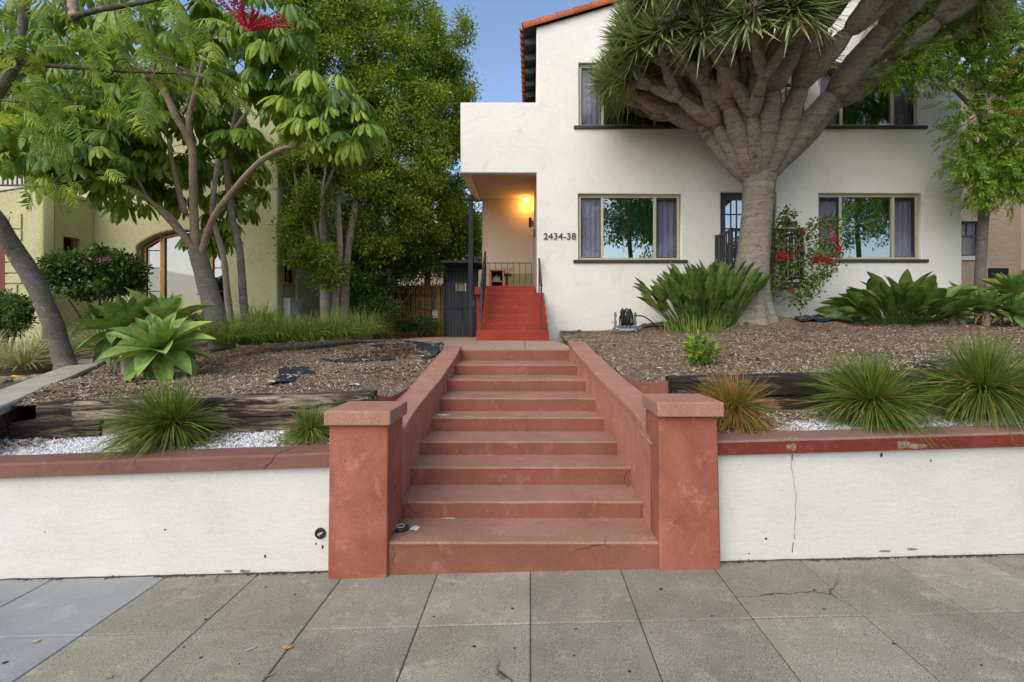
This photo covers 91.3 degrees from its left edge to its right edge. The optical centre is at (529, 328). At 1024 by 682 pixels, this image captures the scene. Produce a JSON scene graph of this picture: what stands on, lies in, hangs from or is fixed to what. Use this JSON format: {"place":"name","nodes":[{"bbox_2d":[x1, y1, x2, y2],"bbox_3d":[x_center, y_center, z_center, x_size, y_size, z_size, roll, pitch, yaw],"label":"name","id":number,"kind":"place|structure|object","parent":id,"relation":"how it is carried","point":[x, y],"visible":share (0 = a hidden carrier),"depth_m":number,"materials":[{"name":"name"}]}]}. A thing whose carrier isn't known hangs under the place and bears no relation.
{"place":"outdoors","nodes":[
{"label":"outdoors","id":0,"kind":"place"},
{"bbox_2d":[0,349,93,389],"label":"neighbour bed","id":1,"kind":"object","parent":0,"point":[7,371],"visible":0.04,"depth_m":6.78,"materials":[{"name":"soil"}]},
{"bbox_2d":[0,376,14,381],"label":"stone","id":2,"kind":"object","parent":1,"relation":"on","point":[9,378],"visible":0.53,"depth_m":5.88,"materials":[{"name":"stone"}]},
{"bbox_2d":[0,330,27,360],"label":"striped grass","id":3,"kind":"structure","parent":1,"relation":"on","point":[1,341],"depth_m":6.97,"materials":[{"name":"green plant"}]},
{"bbox_2d":[0,288,39,349],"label":"round shrub","id":4,"kind":"object","parent":1,"relation":"on","point":[15,309],"visible":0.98,"depth_m":7.92,"materials":[{"name":"green plant"}]},
{"bbox_2d":[13,376,32,381],"bbox_3d":[-5.968,0.596,5.901,0.206,0.088,0.136,0,0,0],"label":"stone","id":5,"kind":"object","parent":1,"relation":"on","point":[20,379],"visible":0.65,"depth_m":5.85,"materials":[{"name":"stone"}]},
{"bbox_2d":[0,325,88,370],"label":"striped grass","id":6,"kind":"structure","parent":1,"relation":"on","point":[22,358],"depth_m":6.52,"materials":[{"name":"green plant"}]},
{"bbox_2d":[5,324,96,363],"bbox_3d":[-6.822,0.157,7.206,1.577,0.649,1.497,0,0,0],"label":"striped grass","id":7,"kind":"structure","parent":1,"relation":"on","point":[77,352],"depth_m":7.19,"materials":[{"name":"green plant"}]},
{"bbox_2d":[0,353,112,440],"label":"garden wall","id":8,"kind":"structure","parent":1,"relation":"on","point":[10,397],"depth_m":4.80,"materials":[{"name":"concrete"}]},
{"bbox_2d":[67,313,106,352],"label":"striped grass","id":9,"kind":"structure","parent":1,"relation":"on","point":[93,333],"depth_m":7.52,"materials":[{"name":"green plant"}]},
{"bbox_2d":[35,242,157,318],"bbox_3d":[-7.527,-0.581,8.611,1.812,1.861,1.151,0,0,0],"label":"bougainvillea bush","id":10,"kind":"object","parent":1,"relation":"on","point":[102,272],"visible":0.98,"depth_m":8.49,"materials":[{"name":"green plant"}]},
{"bbox_2d":[0,0,255,370],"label":"leaning tree","id":11,"kind":"object","parent":1,"relation":"on","point":[31,276],"visible":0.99,"depth_m":5.17,"materials":[{"name":"green plant"}]},
{"bbox_2d":[0,432,290,454],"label":"gravel strip downhill","id":12,"kind":"object","parent":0,"point":[148,450],"visible":0.16,"depth_m":3.94,"materials":[{"name":"white gravel"}]},
{"bbox_2d":[57,366,244,470],"bbox_3d":[-2.809,0.612,3.863,1.137,0.677,1.226,0,0,0],"label":"grass tree","id":13,"kind":"object","parent":12,"relation":"on","point":[171,418],"visible":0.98,"depth_m":3.72,"materials":[{"name":"green plant"}]},
{"bbox_2d":[9,390,376,439],"bbox_3d":[-2.805,0.746,4.237,2.938,0.416,0.286,0,0,0],"label":"sleeper edging","id":14,"kind":"object","parent":12,"relation":"on","point":[262,412],"visible":0.56,"depth_m":4.13,"materials":[{"name":"brown wood"}]},
{"bbox_2d":[268,400,330,446],"bbox_3d":[-1.684,0.734,3.873,0.612,0.374,0.623,0,0,-19],"label":"grass tree","id":15,"kind":"object","parent":12,"relation":"on","point":[308,428],"visible":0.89,"depth_m":3.82,"materials":[{"name":"green plant"}]},
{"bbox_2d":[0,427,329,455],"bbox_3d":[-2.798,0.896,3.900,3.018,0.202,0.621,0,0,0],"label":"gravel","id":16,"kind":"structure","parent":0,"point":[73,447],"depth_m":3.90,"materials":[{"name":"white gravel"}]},
{"bbox_2d":[13,337,440,406],"bbox_3d":[-4.421,0.462,8.710,6.397,0.491,8.980,0,0,0],"label":"mulch bed","id":17,"kind":"object","parent":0,"point":[347,383],"visible":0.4,"depth_m":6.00,"materials":[{"name":"brown wood"}]},
{"bbox_2d":[70,290,151,373],"bbox_3d":[-5.009,0.056,6.174,1.075,1.088,1.170,0,0,-33],"label":"agave","id":18,"kind":"object","parent":17,"relation":"on","point":[131,308],"visible":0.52,"depth_m":6.01,"materials":[{"name":"green plant"}]},
{"bbox_2d":[67,297,205,341],"bbox_3d":[-6.992,-0.100,9.088,1.379,0.921,2.169,0,0,24],"label":"shrub","id":19,"kind":"object","parent":17,"relation":"on","point":[97,313],"visible":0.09,"depth_m":8.29,"materials":[{"name":"green plant"}]},
{"bbox_2d":[95,311,215,380],"bbox_3d":[-4.136,0.269,5.584,1.142,0.946,1.067,0,0,0],"label":"agave","id":20,"kind":"object","parent":17,"relation":"on","point":[151,341],"visible":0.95,"depth_m":5.50,"materials":[{"name":"green plant"}]},
{"bbox_2d":[102,287,213,342],"bbox_3d":[-4.621,0.027,6.308,1.126,1.045,1.139,0,0,0],"label":"agave","id":21,"kind":"object","parent":17,"relation":"on","point":[161,307],"visible":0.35,"depth_m":6.15,"materials":[{"name":"green plant"}]},
{"bbox_2d":[0,0,389,351],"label":"umbrella tree","id":22,"kind":"object","parent":17,"relation":"on","point":[263,47],"visible":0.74,"depth_m":7.08,"materials":[{"name":"green plant"}]},
{"bbox_2d":[190,309,265,344],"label":"rush clump","id":23,"kind":"object","parent":17,"relation":"on","point":[229,336],"visible":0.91,"depth_m":7.29,"materials":[{"name":"green plant"}]},
{"bbox_2d":[36,342,430,398],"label":"bark pieces","id":24,"kind":"object","parent":17,"relation":"on","point":[96,389],"visible":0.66,"depth_m":5.66,"materials":[{"name":"brown wood"}]},
{"bbox_2d":[234,292,291,327],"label":"rush clump","id":25,"kind":"object","parent":17,"relation":"on","point":[258,312],"visible":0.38,"depth_m":9.09,"materials":[{"name":"green plant"}]},
{"bbox_2d":[228,306,297,349],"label":"rush clump","id":26,"kind":"object","parent":17,"relation":"on","point":[249,341],"visible":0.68,"depth_m":7.80,"materials":[{"name":"green plant"}]},
{"bbox_2d":[240,308,327,346],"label":"rush clump","id":27,"kind":"object","parent":17,"relation":"on","point":[283,336],"visible":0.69,"depth_m":8.16,"materials":[{"name":"green plant"}]},
{"bbox_2d":[268,366,313,384],"bbox_3d":[-2.613,0.500,5.539,0.424,0.099,1.578,0,0,-23],"label":"weed fabric","id":28,"kind":"object","parent":17,"relation":"on","point":[280,377],"visible":0.9,"depth_m":5.52,"materials":[{"name":"black fabric"}]},
{"bbox_2d":[271,307,354,341],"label":"rush clump","id":29,"kind":"object","parent":17,"relation":"on","point":[314,332],"visible":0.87,"depth_m":8.46,"materials":[{"name":"green plant"}]},
{"bbox_2d":[260,0,366,340],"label":"tall tree","id":30,"kind":"object","parent":17,"relation":"on","point":[312,192],"visible":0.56,"depth_m":10.50,"materials":[{"name":"green plant"}]},
{"bbox_2d":[305,303,368,344],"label":"rush clump","id":31,"kind":"object","parent":17,"relation":"on","point":[341,330],"visible":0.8,"depth_m":8.86,"materials":[{"name":"green plant"}]},
{"bbox_2d":[321,355,394,362],"bbox_3d":[-2.366,0.400,6.767,1.186,0.084,0.631,0,0,0],"label":"weed fabric","id":32,"kind":"object","parent":17,"relation":"on","point":[385,357],"visible":0.84,"depth_m":6.73,"materials":[{"name":"black fabric"}]},
{"bbox_2d":[320,301,395,338],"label":"rush clump","id":33,"kind":"object","parent":17,"relation":"on","point":[369,327],"visible":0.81,"depth_m":9.29,"materials":[{"name":"green plant"}]},
{"bbox_2d":[330,259,405,339],"bbox_3d":[-3.725,-0.682,11.587,1.795,2.066,1.375,0,0,0],"label":"evergreen shrub","id":34,"kind":"object","parent":17,"relation":"on","point":[371,303],"visible":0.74,"depth_m":11.36,"materials":[{"name":"green plant"}]},
{"bbox_2d":[320,0,439,321],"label":"tall tree","id":35,"kind":"object","parent":17,"relation":"on","point":[370,86],"visible":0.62,"depth_m":11.34,"materials":[{"name":"green plant"}]},
{"bbox_2d":[318,344,454,366],"bbox_3d":[-2.075,0.363,7.485,2.166,0.306,2.732,0,0,0],"label":"black weed-barrier fabric","id":36,"kind":"object","parent":17,"relation":"on","point":[392,349],"visible":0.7,"depth_m":7.09,"materials":[{"name":"black fabric"}]},
{"bbox_2d":[372,343,410,347],"bbox_3d":[-2.215,0.289,8.628,1.154,0.078,0.509,0,0,34],"label":"weed fabric","id":37,"kind":"object","parent":17,"relation":"on","point":[379,345],"visible":0.47,"depth_m":8.73,"materials":[{"name":"black fabric"}]},
{"bbox_2d":[326,0,457,339],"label":"tall tree","id":38,"kind":"object","parent":17,"relation":"on","point":[409,192],"visible":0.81,"depth_m":11.79,"materials":[{"name":"green plant"}]},
{"bbox_2d":[377,387,408,400],"bbox_3d":[-1.275,0.751,4.737,0.094,0.360,0.772,0,0,13],"label":"garden edging","id":39,"kind":"object","parent":17,"relation":"on","point":[389,398],"visible":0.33,"depth_m":4.55,"materials":[{"name":"concrete"}]},
{"bbox_2d":[334,224,454,339],"bbox_3d":[-3.272,-1.190,12.494,3.277,3.084,1.802,0,0,-38],"label":"evergreen shrub","id":40,"kind":"object","parent":17,"relation":"on","point":[408,265],"visible":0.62,"depth_m":12.32,"materials":[{"name":"green plant"}]},
{"bbox_2d":[391,307,442,337],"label":"shrub","id":41,"kind":"object","parent":17,"relation":"on","point":[418,324],"visible":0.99,"depth_m":12.44,"materials":[{"name":"green plant"}]},
{"bbox_2d":[402,341,443,358],"bbox_3d":[-1.595,0.306,7.710,0.735,0.173,2.508,0,0,-16],"label":"weed fabric","id":42,"kind":"object","parent":17,"relation":"on","point":[432,349],"visible":0.84,"depth_m":7.21,"materials":[{"name":"black fabric"}]},
{"bbox_2d":[403,336,568,349],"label":"landing path","id":43,"kind":"structure","parent":0,"point":[467,343],"depth_m":8.26,"materials":[{"name":"concrete"}]},
{"bbox_2d":[374,283,442,338],"bbox_3d":[-3.212,-0.469,13.316,1.875,1.517,0.108,0,0,0],"label":"bamboo fence","id":44,"kind":"object","parent":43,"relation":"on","point":[425,302],"visible":0.31,"depth_m":13.28,"materials":[{"name":"wood"}]},
{"bbox_2d":[400,293,435,316],"bbox_3d":[-2.972,-0.491,13.245,0.942,0.902,0.040,0,0,0],"label":"trellis frame","id":45,"kind":"object","parent":44,"relation":"attached to","point":[403,294],"visible":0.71,"depth_m":13.23,"materials":[{"name":"brown wood"}]},
{"bbox_2d":[441,260,481,336],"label":"garden gate","id":46,"kind":"structure","parent":43,"relation":"on","point":[458,274],"depth_m":12.98,"materials":[{"name":"wood"}]},
{"bbox_2d":[476,286,548,340],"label":"porch steps","id":47,"kind":"structure","parent":43,"relation":"on","point":[511,313],"depth_m":9.56,"materials":[{"name":"red paint"}]},
{"bbox_2d":[480,251,531,329],"bbox_3d":[-0.562,-0.811,10.789,1.226,1.683,3.453,0,0,0],"label":"porch railing","id":48,"kind":"object","parent":47,"relation":"on","point":[483,284],"visible":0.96,"depth_m":10.10,"materials":[{"name":"black metal"}]},
{"bbox_2d":[538,258,547,329],"bbox_3d":[0.245,-0.728,9.760,0.136,1.507,1.452,0,0,-1],"label":"handrail","id":49,"kind":"object","parent":47,"relation":"on","point":[539,279],"visible":0.95,"depth_m":9.12,"materials":[{"name":"black metal"}]},
{"bbox_2d":[0,555,1023,681],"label":"pavement","id":50,"kind":"structure","parent":0,"point":[952,619],"depth_m":2.78,"materials":[{"name":"concrete"}]},
{"bbox_2d":[0,444,329,578],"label":"retaining wall","id":51,"kind":"structure","parent":50,"relation":"on","point":[227,510],"depth_m":3.47,"materials":[{"name":"white paint"}]},
{"bbox_2d":[324,401,406,578],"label":"gate pillar","id":52,"kind":"structure","parent":50,"relation":"on","point":[365,489],"depth_m":3.37,"materials":[{"name":"concrete"}]},
{"bbox_2d":[2,586,983,671],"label":"gum spots","id":53,"kind":"object","parent":50,"relation":"on","point":[4,662],"visible":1,"depth_m":2.59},
{"bbox_2d":[22,554,997,580],"bbox_3d":[-0.110,1.648,3.454,8.176,0.220,0.050,0,0,0],"label":"grime","id":54,"kind":"object","parent":50,"relation":"on","point":[817,560],"visible":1,"depth_m":3.45,"materials":[{"name":"soil"}]},
{"bbox_2d":[0,553,1023,579],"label":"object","id":55,"kind":"structure","parent":50,"relation":"on","point":[327,570],"depth_m":3.47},
{"bbox_2d":[388,341,658,574],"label":"street stairs","id":56,"kind":"structure","parent":50,"relation":"on","point":[551,428],"depth_m":4.23,"materials":[{"name":"concrete"}]},
{"bbox_2d":[395,523,408,532],"bbox_3d":[-0.932,1.430,3.600,0.120,0.031,0.120,0,0,0],"label":"plastic disc","id":57,"kind":"object","parent":56,"relation":"on","point":[401,527],"visible":0.87,"depth_m":3.57,"materials":[{"name":"black plastic"}]},
{"bbox_2d":[391,360,654,539],"bbox_3d":[-0.083,0.957,5.423,1.881,0.989,4.004,0,0,0],"label":"grit","id":58,"kind":"object","parent":56,"relation":"on","point":[526,458],"visible":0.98,"depth_m":4.48,"materials":[{"name":"brown stone"}]},
{"bbox_2d":[642,394,723,570],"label":"gate pillar","id":59,"kind":"structure","parent":50,"relation":"on","point":[681,430],"depth_m":3.37,"materials":[{"name":"concrete"}]},
{"bbox_2d":[717,424,1023,560],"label":"retaining wall","id":60,"kind":"structure","parent":50,"relation":"on","point":[805,494],"depth_m":3.47,"materials":[{"name":"white paint"}]},
{"bbox_2d":[0,0,1023,296],"label":"sky","id":61,"kind":"structure","parent":0,"point":[496,59],"materials":[{"name":"blue"}]},
{"bbox_2d":[560,316,1023,397],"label":"mulch bed","id":62,"kind":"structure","parent":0,"point":[787,330],"depth_m":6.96,"materials":[{"name":"brown wood"}]},
{"bbox_2d":[264,315,1012,381],"bbox_3d":[3.089,0.094,7.708,12.441,0.851,6.415,0,0,0],"label":"fabric","id":63,"kind":"object","parent":62,"relation":"on","point":[917,360],"visible":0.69,"depth_m":6.50,"materials":[{"name":"black fabric"}]},
{"bbox_2d":[611,308,673,332],"bbox_3d":[2.111,-0.155,9.403,1.177,0.477,0.323,0,0,0],"label":"hose reel","id":64,"kind":"object","parent":62,"relation":"on","point":[628,321],"visible":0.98,"depth_m":9.32,"materials":[{"name":"plastic"}]},
{"bbox_2d":[622,374,667,393],"bbox_3d":[1.058,0.634,4.802,0.111,0.376,0.952,0,0,-17],"label":"garden edging","id":65,"kind":"object","parent":62,"relation":"on","point":[660,387],"visible":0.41,"depth_m":4.50,"materials":[{"name":"concrete"}]},
{"bbox_2d":[641,322,670,327],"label":"weed fabric","id":66,"kind":"object","parent":62,"relation":"on","point":[659,324],"visible":0.56,"depth_m":9.97,"materials":[{"name":"black fabric"}]},
{"bbox_2d":[681,329,724,366],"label":"young shrub","id":67,"kind":"object","parent":62,"relation":"on","point":[698,352],"visible":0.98,"depth_m":5.41,"materials":[{"name":"green plant"}]},
{"bbox_2d":[633,256,776,331],"bbox_3d":[3.159,-0.623,9.123,2.413,1.389,2.278,0,0,29],"label":"bird of paradise","id":68,"kind":"object","parent":62,"relation":"on","point":[704,290],"visible":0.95,"depth_m":8.72,"materials":[{"name":"green plant"}]},
{"bbox_2d":[570,317,1023,374],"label":"bark pieces","id":69,"kind":"object","parent":62,"relation":"on","point":[915,366],"visible":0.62,"depth_m":6.94,"materials":[{"name":"brown wood"}]},
{"bbox_2d":[580,0,1023,324],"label":"dragon tree","id":70,"kind":"object","parent":62,"relation":"on","point":[718,75],"visible":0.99,"depth_m":8.39,"materials":[{"name":"green plant"}]},
{"bbox_2d":[770,204,853,315],"bbox_3d":[5.196,-1.335,9.557,2.132,2.182,0.878,0,0,0],"label":"bougainvillea vine","id":71,"kind":"object","parent":62,"relation":"on","point":[829,261],"visible":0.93,"depth_m":9.53,"materials":[{"name":"green plant"}]},
{"bbox_2d":[794,314,833,321],"bbox_3d":[5.640,-0.225,9.815,0.558,0.187,2.514,0,0,36],"label":"weed fabric","id":72,"kind":"object","parent":62,"relation":"on","point":[812,317],"visible":0.86,"depth_m":9.32,"materials":[{"name":"black fabric"}]},
{"bbox_2d":[815,269,989,324],"bbox_3d":[6.932,-0.567,9.329,2.601,1.052,2.446,0,0,0],"label":"bird of paradise","id":73,"kind":"object","parent":62,"relation":"on","point":[911,300],"visible":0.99,"depth_m":8.99,"materials":[{"name":"green plant"}]},
{"bbox_2d":[911,360,957,367],"bbox_3d":[3.833,0.329,4.733,0.368,0.061,0.552,0,0,43],"label":"weed fabric","id":74,"kind":"object","parent":62,"relation":"on","point":[925,361],"visible":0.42,"depth_m":4.67,"materials":[{"name":"black fabric"}]},
{"bbox_2d":[859,0,1023,319],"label":"pepper tree","id":75,"kind":"object","parent":62,"relation":"on","point":[1002,171],"visible":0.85,"depth_m":9.21,"materials":[{"name":"green plant"}]},
{"bbox_2d":[932,312,978,324],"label":"agave","id":76,"kind":"object","parent":62,"relation":"on","point":[952,319],"visible":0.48,"depth_m":8.93,"materials":[{"name":"green plant"}]},
{"bbox_2d":[937,281,988,322],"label":"agave","id":77,"kind":"object","parent":62,"relation":"on","point":[969,286],"visible":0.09,"depth_m":9.48,"materials":[{"name":"green plant"}]},
{"bbox_2d":[961,288,1023,325],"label":"agave","id":78,"kind":"object","parent":62,"relation":"on","point":[990,297],"visible":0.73,"depth_m":8.96,"materials":[{"name":"green plant"}]},
{"bbox_2d":[980,322,1015,326],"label":"weed fabric","id":79,"kind":"object","parent":62,"relation":"on","point":[1001,325],"visible":0.68,"depth_m":8.92,"materials":[{"name":"black fabric"}]},
{"bbox_2d":[977,270,1023,321],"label":"agave","id":80,"kind":"object","parent":62,"relation":"on","point":[1013,282],"visible":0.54,"depth_m":9.33,"materials":[{"name":"green plant"}]},
{"bbox_2d":[992,292,1023,326],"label":"agave","id":81,"kind":"object","parent":62,"relation":"on","point":[1016,304],"visible":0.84,"depth_m":8.84,"materials":[{"name":"green plant"}]},
{"bbox_2d":[640,409,1023,443],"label":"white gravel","id":82,"kind":"structure","parent":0,"point":[858,424],"depth_m":3.86,"materials":[{"name":"white gravel"}]},
{"bbox_2d":[685,364,798,438],"bbox_3d":[1.574,0.533,3.851,0.854,0.556,0.902,0,0,0],"label":"grass tree","id":83,"kind":"object","parent":82,"relation":"on","point":[738,405],"visible":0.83,"depth_m":3.76,"materials":[{"name":"green plant"}]},
{"bbox_2d":[665,368,1023,413],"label":"sleeper edging","id":84,"kind":"object","parent":82,"relation":"on","point":[786,385],"visible":0.23,"depth_m":4.25,"materials":[{"name":"brown wood"}]},
{"bbox_2d":[717,405,1023,432],"bbox_3d":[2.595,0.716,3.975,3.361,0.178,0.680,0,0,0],"label":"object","id":85,"kind":"structure","parent":82,"relation":"on","point":[790,417],"depth_m":3.96,"materials":[{"name":"gravel"}]},
{"bbox_2d":[789,342,975,450],"bbox_3d":[2.648,0.423,3.874,1.192,0.769,1.266,0,0,28],"label":"grass tree","id":86,"kind":"object","parent":82,"relation":"on","point":[873,394],"visible":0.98,"depth_m":3.75,"materials":[{"name":"green plant"}]},
{"bbox_2d":[894,321,1023,444],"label":"grass tree","id":87,"kind":"object","parent":82,"relation":"on","point":[987,383],"visible":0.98,"depth_m":3.81,"materials":[{"name":"green plant"}]},
{"bbox_2d":[961,69,1023,318],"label":"pink neighbour house","id":88,"kind":"structure","parent":0,"point":[1005,254],"depth_m":12.60,"materials":[{"name":"paint"}]},
{"bbox_2d":[961,222,976,259],"bbox_3d":[10.766,-2.218,12.640,1.359,0.982,0.180,0,0,0],"label":"sash window","id":89,"kind":"structure","parent":88,"relation":"in","point":[963,257],"depth_m":12.67,"materials":[{"name":"grey glass"}]},
{"bbox_3d":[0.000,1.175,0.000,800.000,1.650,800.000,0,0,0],"label":"ground","id":90,"kind":"structure","parent":0,"visible":0},
{"bbox_2d":[0,66,395,352],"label":"green house","id":91,"kind":"structure","parent":90,"relation":"on","point":[43,227],"depth_m":10.50,"materials":[{"name":"paint"}]},
{"bbox_2d":[0,246,7,338],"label":"door","id":92,"kind":"structure","parent":91,"relation":"in","point":[2,255],"depth_m":9.53,"materials":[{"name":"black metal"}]},
{"bbox_2d":[63,237,69,251],"bbox_3d":[-9.291,-1.635,9.977,0.010,0.372,0.370,0,0,0],"label":"porch window","id":93,"kind":"structure","parent":91,"relation":"in","point":[66,241],"depth_m":10.02,"materials":[{"name":"black glass"}]},
{"bbox_2d":[144,233,226,315],"bbox_3d":[-7.329,-1.166,11.043,2.090,2.027,0.755,0,0,0],"label":"arched window","id":94,"kind":"structure","parent":91,"relation":"in","point":[173,269],"depth_m":10.89,"materials":[{"name":"brown wood"}]},
{"bbox_2d":[282,250,298,286],"bbox_3d":[-5.328,-1.338,11.032,0.150,0.780,0.676,0,0,0],"label":"window","id":95,"kind":"structure","parent":91,"relation":"in","point":[288,275],"depth_m":11.11,"materials":[{"name":"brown wood"}]},
{"bbox_2d":[283,298,301,326],"bbox_3d":[-5.221,-0.281,11.004,0.157,0.762,0.570,0,0,0],"label":"meter box","id":96,"kind":"object","parent":91,"relation":"attached to","point":[292,304],"visible":0.47,"depth_m":10.83,"materials":[{"name":"grey metal"}]},
{"bbox_2d":[395,0,485,285],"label":"tall tree","id":97,"kind":"object","parent":90,"relation":"on","point":[454,214],"visible":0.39,"depth_m":13.37,"materials":[{"name":"green plant"}]},
{"bbox_2d":[405,213,481,334],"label":"pink house","id":98,"kind":"structure","parent":90,"relation":"on","point":[441,281],"depth_m":26.00,"materials":[{"name":"paint"}]},
{"bbox_2d":[436,171,481,271],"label":"bamboo plant","id":99,"kind":"object","parent":90,"relation":"on","point":[477,235],"visible":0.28,"depth_m":14.16,"materials":[{"name":"green plant"}]},
{"bbox_2d":[461,0,960,345],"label":"white house","id":100,"kind":"structure","parent":90,"relation":"on","point":[613,210],"depth_m":10.55,"materials":[{"name":"paint"}]},
{"bbox_2d":[489,269,504,285],"bbox_3d":[-0.742,-1.123,11.300,0.349,0.409,0.330,0,0,0],"label":"side table","id":101,"kind":"object","parent":100,"relation":"on","point":[497,272],"visible":0.85,"depth_m":11.42,"materials":[{"name":"brown wood"}]},
{"bbox_2d":[501,273,511,285],"bbox_3d":[-0.536,-1.087,11.400,0.250,0.337,0.250,0,0,0],"label":"stool","id":102,"kind":"object","parent":100,"relation":"on","point":[506,275],"visible":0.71,"depth_m":11.37,"materials":[{"name":"black metal"}]},
{"bbox_2d":[574,65,682,128],"bbox_3d":[2.118,-4.933,10.838,2.390,1.436,0.665,0,0,0],"label":"window","id":103,"kind":"structure","parent":100,"relation":"in","point":[586,121],"depth_m":10.78,"materials":[{"name":"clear glass"}]},
{"bbox_2d":[573,195,687,262],"bbox_3d":[2.115,-2.137,10.838,2.405,1.499,0.665,0,0,0],"label":"window","id":104,"kind":"structure","parent":100,"relation":"in","point":[611,228],"depth_m":10.80,"materials":[{"name":"clear glass"}]},
{"bbox_2d":[720,193,773,275],"bbox_3d":[4.613,-1.898,10.731,1.212,2.005,0.203,0,0,0],"label":"french door","id":105,"kind":"structure","parent":100,"relation":"in","point":[730,203],"depth_m":10.67,"materials":[{"name":"glass"}]},
{"bbox_2d":[770,237,792,281],"bbox_3d":[5.000,-1.371,10.035,0.448,0.918,0.210,0,0,0],"label":"trellis","id":106,"kind":"object","parent":100,"relation":"on","point":[771,269],"visible":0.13,"depth_m":9.93,"materials":[{"name":"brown wood"}]},
{"bbox_2d":[813,195,928,262],"bbox_3d":[7.185,-2.150,10.838,2.405,1.504,0.665,0,0,0],"label":"window","id":107,"kind":"structure","parent":100,"relation":"in","point":[880,232],"depth_m":10.80,"materials":[{"name":"clear glass"}]},
{"bbox_2d":[820,65,927,128],"bbox_3d":[7.190,-4.933,10.838,2.353,1.436,0.665,0,0,0],"label":"window","id":108,"kind":"structure","parent":100,"relation":"in","point":[881,112],"depth_m":10.79,"materials":[{"name":"clear glass"}]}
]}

